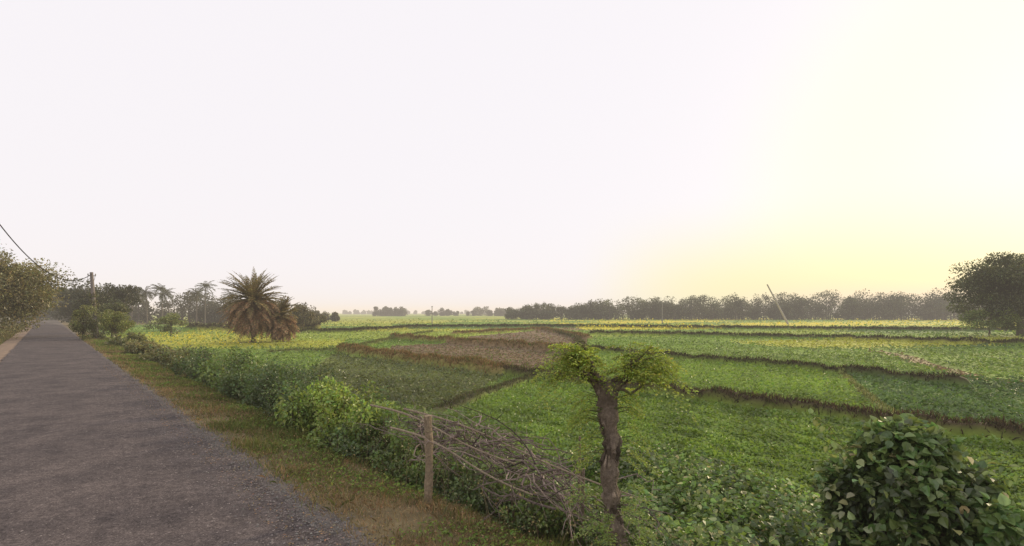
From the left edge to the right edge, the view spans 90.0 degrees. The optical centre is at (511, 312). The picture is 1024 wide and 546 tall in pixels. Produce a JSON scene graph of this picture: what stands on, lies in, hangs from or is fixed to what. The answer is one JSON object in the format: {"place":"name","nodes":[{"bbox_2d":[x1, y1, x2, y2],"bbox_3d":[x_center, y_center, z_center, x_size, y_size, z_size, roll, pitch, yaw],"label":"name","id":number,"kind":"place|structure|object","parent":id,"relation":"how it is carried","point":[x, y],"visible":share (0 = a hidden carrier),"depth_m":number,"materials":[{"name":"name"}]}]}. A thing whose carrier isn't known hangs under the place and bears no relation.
{"place":"outdoors","nodes":[
{"label":"outdoors","id":0,"kind":"place"},
{"bbox_2d":[0,319,347,545],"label":"road","id":1,"kind":"structure","parent":0,"point":[88,457],"depth_m":7.97,"materials":[{"name":"grey asphalt"}]},
{"bbox_2d":[76,334,591,545],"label":"verge grass","id":2,"kind":"structure","parent":0,"point":[259,425],"depth_m":8.31,"materials":[{"name":"green plant"}]},
{"bbox_2d":[0,313,1023,545],"bbox_3d":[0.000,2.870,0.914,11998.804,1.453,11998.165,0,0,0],"label":"ground","id":3,"kind":"structure","parent":0,"point":[7,346],"depth_m":34.47,"materials":[{"name":"green plant"}]},
{"bbox_2d":[0,324,28,344],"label":"grass","id":4,"kind":"structure","parent":3,"relation":"on","point":[3,339],"depth_m":58.08,"materials":[{"name":"green plant"}]},
{"bbox_2d":[5,288,58,320],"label":"roadside tree","id":5,"kind":"object","parent":3,"relation":"on","point":[37,312],"visible":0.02,"depth_m":157.48,"materials":[{"name":"green plant"}]},
{"bbox_2d":[0,244,74,338],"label":"roadside tree","id":6,"kind":"object","parent":3,"relation":"on","point":[22,295],"visible":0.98,"depth_m":50.37,"materials":[{"name":"green plant"}]},
{"bbox_2d":[37,278,97,320],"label":"roadside tree","id":7,"kind":"object","parent":3,"relation":"on","point":[52,313],"visible":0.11,"depth_m":135.36,"materials":[{"name":"green plant"}]},
{"bbox_2d":[52,283,110,322],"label":"roadside tree","id":8,"kind":"object","parent":3,"relation":"on","point":[66,296],"visible":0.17,"depth_m":100.96,"materials":[{"name":"green plant"}]},
{"bbox_2d":[67,305,100,339],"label":"tree","id":9,"kind":"object","parent":3,"relation":"on","point":[77,325],"visible":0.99,"depth_m":46.91,"materials":[{"name":"green plant"}]},
{"bbox_2d":[71,286,116,329],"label":"roadside tree","id":10,"kind":"object","parent":3,"relation":"on","point":[82,300],"visible":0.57,"depth_m":79.50,"materials":[{"name":"green plant"}]},
{"bbox_2d":[87,272,106,338],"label":"utility pole","id":11,"kind":"object","parent":3,"relation":"on","point":[93,297],"visible":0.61,"depth_m":49.88,"materials":[{"name":"concrete"}]},
{"bbox_2d":[0,224,94,291],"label":"overhead wires","id":12,"kind":"object","parent":11,"relation":"attached to","point":[38,265],"visible":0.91,"depth_m":35.59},
{"bbox_2d":[97,298,129,336],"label":"roadside tree","id":13,"kind":"object","parent":3,"relation":"on","point":[115,307],"visible":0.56,"depth_m":63.59,"materials":[{"name":"green plant"}]},
{"bbox_2d":[95,309,135,339],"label":"tree","id":14,"kind":"object","parent":3,"relation":"on","point":[114,326],"visible":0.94,"depth_m":48.14,"materials":[{"name":"green plant"}]},
{"bbox_2d":[100,282,142,332],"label":"roadside tree","id":15,"kind":"object","parent":3,"relation":"on","point":[123,295],"visible":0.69,"depth_m":87.15,"materials":[{"name":"green plant"}]},
{"bbox_2d":[104,331,147,346],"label":"shrub","id":16,"kind":"object","parent":3,"relation":"on","point":[132,337],"visible":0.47,"depth_m":40.26,"materials":[{"name":"green plant"}]},
{"bbox_2d":[121,339,160,353],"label":"shrub","id":17,"kind":"object","parent":3,"relation":"on","point":[137,347],"visible":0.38,"depth_m":32.34,"materials":[{"name":"green plant"}]},
{"bbox_2d":[136,286,157,324],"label":"coconut palm","id":18,"kind":"object","parent":3,"relation":"on","point":[144,293],"visible":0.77,"depth_m":149.89,"materials":[{"name":"green plant"}]},
{"bbox_2d":[0,289,316,323],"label":"distant trees","id":19,"kind":"object","parent":3,"relation":"on","point":[182,309],"visible":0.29,"depth_m":172.14,"materials":[{"name":"green plant"}]},
{"bbox_2d":[150,283,168,323],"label":"coconut palm","id":20,"kind":"object","parent":3,"relation":"on","point":[156,287],"visible":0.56,"depth_m":151.01,"materials":[{"name":"green plant"}]},
{"bbox_2d":[136,344,188,363],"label":"shrub","id":21,"kind":"object","parent":3,"relation":"on","point":[151,354],"visible":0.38,"depth_m":27.18,"materials":[{"name":"green plant"}]},
{"bbox_2d":[152,286,176,314],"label":"coconut palm","id":22,"kind":"object","parent":3,"relation":"on","point":[165,295],"visible":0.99,"depth_m":147.99,"materials":[{"name":"green plant"}]},
{"bbox_2d":[143,312,188,335],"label":"tree","id":23,"kind":"object","parent":3,"relation":"on","point":[172,319],"visible":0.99,"depth_m":77.35,"materials":[{"name":"green plant"}]},
{"bbox_2d":[155,344,218,374],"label":"shrub","id":24,"kind":"object","parent":3,"relation":"on","point":[171,357],"visible":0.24,"depth_m":24.10,"materials":[{"name":"green plant"}]},
{"bbox_2d":[184,288,207,322],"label":"coconut palm","id":25,"kind":"object","parent":3,"relation":"on","point":[195,294],"visible":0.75,"depth_m":153.86,"materials":[{"name":"green plant"}]},
{"bbox_2d":[171,346,236,385],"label":"shrub","id":26,"kind":"object","parent":3,"relation":"on","point":[192,361],"visible":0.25,"depth_m":20.77,"materials":[{"name":"green plant"}]},
{"bbox_2d":[195,281,217,322],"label":"coconut palm","id":27,"kind":"object","parent":3,"relation":"on","point":[204,285],"visible":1,"depth_m":149.91,"materials":[{"name":"green plant"}]},
{"bbox_2d":[220,288,239,302],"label":"coconut palm","id":28,"kind":"object","parent":3,"relation":"on","point":[230,293],"visible":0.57,"depth_m":151.30,"materials":[{"name":"green plant"}]},
{"bbox_2d":[193,345,276,391],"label":"shrub","id":29,"kind":"object","parent":3,"relation":"on","point":[239,363],"visible":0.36,"depth_m":18.32,"materials":[{"name":"green plant"}]},
{"bbox_2d":[89,348,399,545],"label":"gravel","id":30,"kind":"structure","parent":3,"relation":"on","point":[319,528],"depth_m":7.18,"materials":[{"name":"grey gravel"}]},
{"bbox_2d":[214,358,309,407],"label":"shrub","id":31,"kind":"object","parent":3,"relation":"on","point":[235,389],"visible":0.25,"depth_m":15.68,"materials":[{"name":"green plant"}]},
{"bbox_2d":[244,359,343,414],"bbox_3d":[-6.221,2.519,14.599,2.491,2.365,3.778,0,0,-31],"label":"shrub","id":32,"kind":"object","parent":3,"relation":"on","point":[269,381],"visible":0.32,"depth_m":13.82,"materials":[{"name":"green plant"}]},
{"bbox_2d":[276,392,314,431],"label":"broadleaf shrub","id":33,"kind":"object","parent":3,"relation":"on","point":[299,404],"visible":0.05,"depth_m":11.98,"materials":[{"name":"green plant"}]},
{"bbox_2d":[290,303,316,327],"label":"tree","id":34,"kind":"object","parent":3,"relation":"on","point":[300,314],"visible":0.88,"depth_m":97.68,"materials":[{"name":"green plant"}]},
{"bbox_2d":[261,361,354,430],"bbox_3d":[-5.142,2.426,12.901,2.248,2.458,2.588,0,0,0],"label":"shrub","id":35,"kind":"object","parent":3,"relation":"on","point":[286,398],"visible":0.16,"depth_m":12.61,"materials":[{"name":"green plant"}]},
{"bbox_2d":[273,375,364,437],"bbox_3d":[-4.446,2.555,11.872,2.025,2.165,2.264,0,0,0],"label":"broadleaf shrub","id":36,"kind":"object","parent":3,"relation":"on","point":[295,418],"visible":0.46,"depth_m":11.41,"materials":[{"name":"green plant"}]},
{"bbox_2d":[308,310,340,321],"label":"distant trees","id":37,"kind":"object","parent":3,"relation":"on","point":[335,316],"visible":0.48,"depth_m":198.71,"materials":[{"name":"green plant"}]},
{"bbox_2d":[301,380,399,452],"bbox_3d":[-3.270,2.460,10.647,2.032,2.107,2.311,0,0,0],"label":"broadleaf shrub","id":38,"kind":"object","parent":3,"relation":"on","point":[367,412],"visible":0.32,"depth_m":10.16,"materials":[{"name":"green plant"}]},
{"bbox_2d":[317,420,385,461],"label":"weed clump","id":39,"kind":"object","parent":3,"relation":"on","point":[347,445],"visible":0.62,"depth_m":9.48,"materials":[{"name":"green plant"}]},
{"bbox_2d":[328,384,407,438],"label":"broadleaf shrub","id":40,"kind":"object","parent":3,"relation":"on","point":[376,389],"visible":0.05,"depth_m":11.66,"materials":[{"name":"green plant"}]},
{"bbox_2d":[372,306,407,315],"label":"distant trees","id":41,"kind":"object","parent":3,"relation":"on","point":[390,311],"visible":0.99,"depth_m":523.15,"materials":[{"name":"green plant"}]},
{"bbox_2d":[349,403,441,471],"bbox_3d":[-2.137,2.622,9.730,1.767,1.750,2.084,0,0,0],"label":"broadleaf shrub","id":42,"kind":"object","parent":3,"relation":"on","point":[391,444],"visible":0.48,"depth_m":9.57,"materials":[{"name":"green plant"}]},
{"bbox_2d":[369,444,447,489],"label":"weed clump","id":43,"kind":"object","parent":3,"relation":"on","point":[410,473],"visible":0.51,"depth_m":8.36,"materials":[{"name":"green plant"}]},
{"bbox_2d":[424,415,432,503],"bbox_3d":[-1.160,2.164,7.096,0.138,1.472,0.132,0,0,0],"label":"fence post","id":44,"kind":"object","parent":3,"relation":"on","point":[428,480],"visible":0.85,"depth_m":7.05,"materials":[{"name":"brown wood"}]},
{"bbox_2d":[405,430,491,491],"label":"broadleaf shrub","id":45,"kind":"object","parent":3,"relation":"on","point":[450,476],"visible":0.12,"depth_m":9.30,"materials":[{"name":"green plant"}]},
{"bbox_2d":[407,462,515,516],"bbox_3d":[-0.763,2.760,7.691,1.848,0.843,1.115,0,0,36],"label":"weed clump","id":46,"kind":"object","parent":3,"relation":"on","point":[465,495],"visible":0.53,"depth_m":7.47,"materials":[{"name":"green plant"}]},
{"bbox_2d":[425,306,513,315],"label":"distant trees","id":47,"kind":"object","parent":3,"relation":"on","point":[475,311],"visible":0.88,"depth_m":565.09,"materials":[{"name":"green plant"}]},
{"bbox_2d":[440,449,531,498],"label":"weed clump","id":48,"kind":"object","parent":3,"relation":"on","point":[458,468],"visible":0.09,"depth_m":8.72,"materials":[{"name":"green plant"}]},
{"bbox_2d":[460,463,576,527],"bbox_3d":[0.210,2.948,7.660,1.398,1.124,2.059,0,0,-35],"label":"weed clump","id":49,"kind":"object","parent":3,"relation":"on","point":[524,484],"visible":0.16,"depth_m":7.85,"materials":[{"name":"green plant"}]},
{"bbox_2d":[345,396,695,545],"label":"brushwood pile","id":50,"kind":"object","parent":3,"relation":"on","point":[453,439],"visible":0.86,"depth_m":7.13,"materials":[{"name":"brown plant"}]},
{"bbox_2d":[466,483,580,543],"bbox_3d":[0.097,2.759,6.883,1.760,0.953,1.211,0,0,42],"label":"weed clump","id":51,"kind":"object","parent":3,"relation":"on","point":[520,521],"visible":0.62,"depth_m":6.59,"materials":[{"name":"green plant"}]},
{"bbox_2d":[324,309,764,313],"bbox_3d":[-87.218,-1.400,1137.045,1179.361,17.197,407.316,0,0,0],"label":"distant trees","id":52,"kind":"object","parent":3,"relation":"on","point":[355,311],"visible":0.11,"depth_m":1209.91,"materials":[{"name":"green plant"}]},
{"bbox_2d":[366,426,738,545],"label":"dry weed stalks","id":53,"kind":"object","parent":3,"relation":"on","point":[513,499],"visible":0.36,"depth_m":6.47,"materials":[{"name":"brown plant"}]},
{"bbox_2d":[577,436,580,504],"bbox_3d":[1.020,2.498,7.820,0.075,1.206,0.063,0,0,0],"label":"fence post","id":54,"kind":"object","parent":3,"relation":"on","point":[579,479],"visible":0.37,"depth_m":7.80,"materials":[{"name":"brown wood"}]},
{"bbox_2d":[580,468,584,545],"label":"fence post","id":55,"kind":"object","parent":3,"relation":"on","point":[583,492],"visible":0.47,"depth_m":6.46,"materials":[{"name":"brown wood"}]},
{"bbox_2d":[187,321,1023,445],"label":"bund grass","id":56,"kind":"structure","parent":3,"relation":"on","point":[887,409],"depth_m":34.41,"materials":[{"name":"green plant"}]},
{"bbox_2d":[542,495,679,545],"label":"weed clump","id":57,"kind":"object","parent":3,"relation":"on","point":[599,515],"visible":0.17,"depth_m":6.54,"materials":[{"name":"green plant"}]},
{"bbox_2d":[529,340,698,545],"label":"moringa tree","id":58,"kind":"object","parent":3,"relation":"on","point":[635,367],"visible":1,"depth_m":4.93,"materials":[{"name":"green plant"}]},
{"bbox_2d":[578,515,687,545],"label":"weed clump","id":59,"kind":"object","parent":3,"relation":"on","point":[668,542],"visible":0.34,"depth_m":5.95,"materials":[{"name":"green plant"}]},
{"bbox_2d":[433,441,938,545],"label":"bean vines","id":60,"kind":"object","parent":3,"relation":"on","point":[790,521],"visible":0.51,"depth_m":8.20,"materials":[{"name":"green plant"}]},
{"bbox_2d":[390,329,1023,382],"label":"plough stubble","id":61,"kind":"object","parent":3,"relation":"on","point":[518,354],"visible":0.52,"depth_m":44.37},
{"bbox_2d":[504,287,987,319],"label":"distant trees","id":62,"kind":"object","parent":3,"relation":"on","point":[895,307],"visible":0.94,"depth_m":254.48,"materials":[{"name":"green plant"}]},
{"bbox_2d":[767,284,788,324],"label":"utility pole","id":63,"kind":"object","parent":3,"relation":"on","point":[784,317],"visible":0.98,"depth_m":149.81,"materials":[{"name":"concrete"}]},
{"bbox_2d":[807,408,1023,545],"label":"vine covered bush","id":64,"kind":"object","parent":3,"relation":"on","point":[906,478],"visible":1,"depth_m":5.08,"materials":[{"name":"green plant"}]},
{"bbox_2d":[942,251,1023,335],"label":"mango tree","id":65,"kind":"object","parent":3,"relation":"on","point":[1002,287],"visible":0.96,"depth_m":75.35,"materials":[{"name":"green plant"}]},
{"bbox_2d":[0,0,1023,312],"label":"sky","id":66,"kind":"structure","parent":0,"point":[412,155],"materials":[{"name":"white"}]},
{"bbox_2d":[81,318,1023,545],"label":"crop field","id":67,"kind":"structure","parent":0,"point":[782,458],"depth_m":20.02,"materials":[{"name":"green plant"}]},
{"bbox_2d":[215,268,287,342],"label":"date palm","id":68,"kind":"object","parent":67,"relation":"on","point":[249,313],"visible":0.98,"depth_m":59.57,"materials":[{"name":"green plant"}]},
{"bbox_2d":[261,296,300,341],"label":"date palm","id":69,"kind":"object","parent":67,"relation":"on","point":[282,328],"visible":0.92,"depth_m":61.16,"materials":[{"name":"brown plant"}]},
{"bbox_2d":[304,312,327,324],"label":"tree","id":70,"kind":"object","parent":67,"relation":"on","point":[320,319],"visible":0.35,"depth_m":111.76,"materials":[{"name":"green plant"}]},
{"bbox_2d":[957,307,1023,336],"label":"bush","id":71,"kind":"object","parent":67,"relation":"on","point":[1003,321],"visible":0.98,"depth_m":74.38,"materials":[{"name":"green plant"}]}
]}

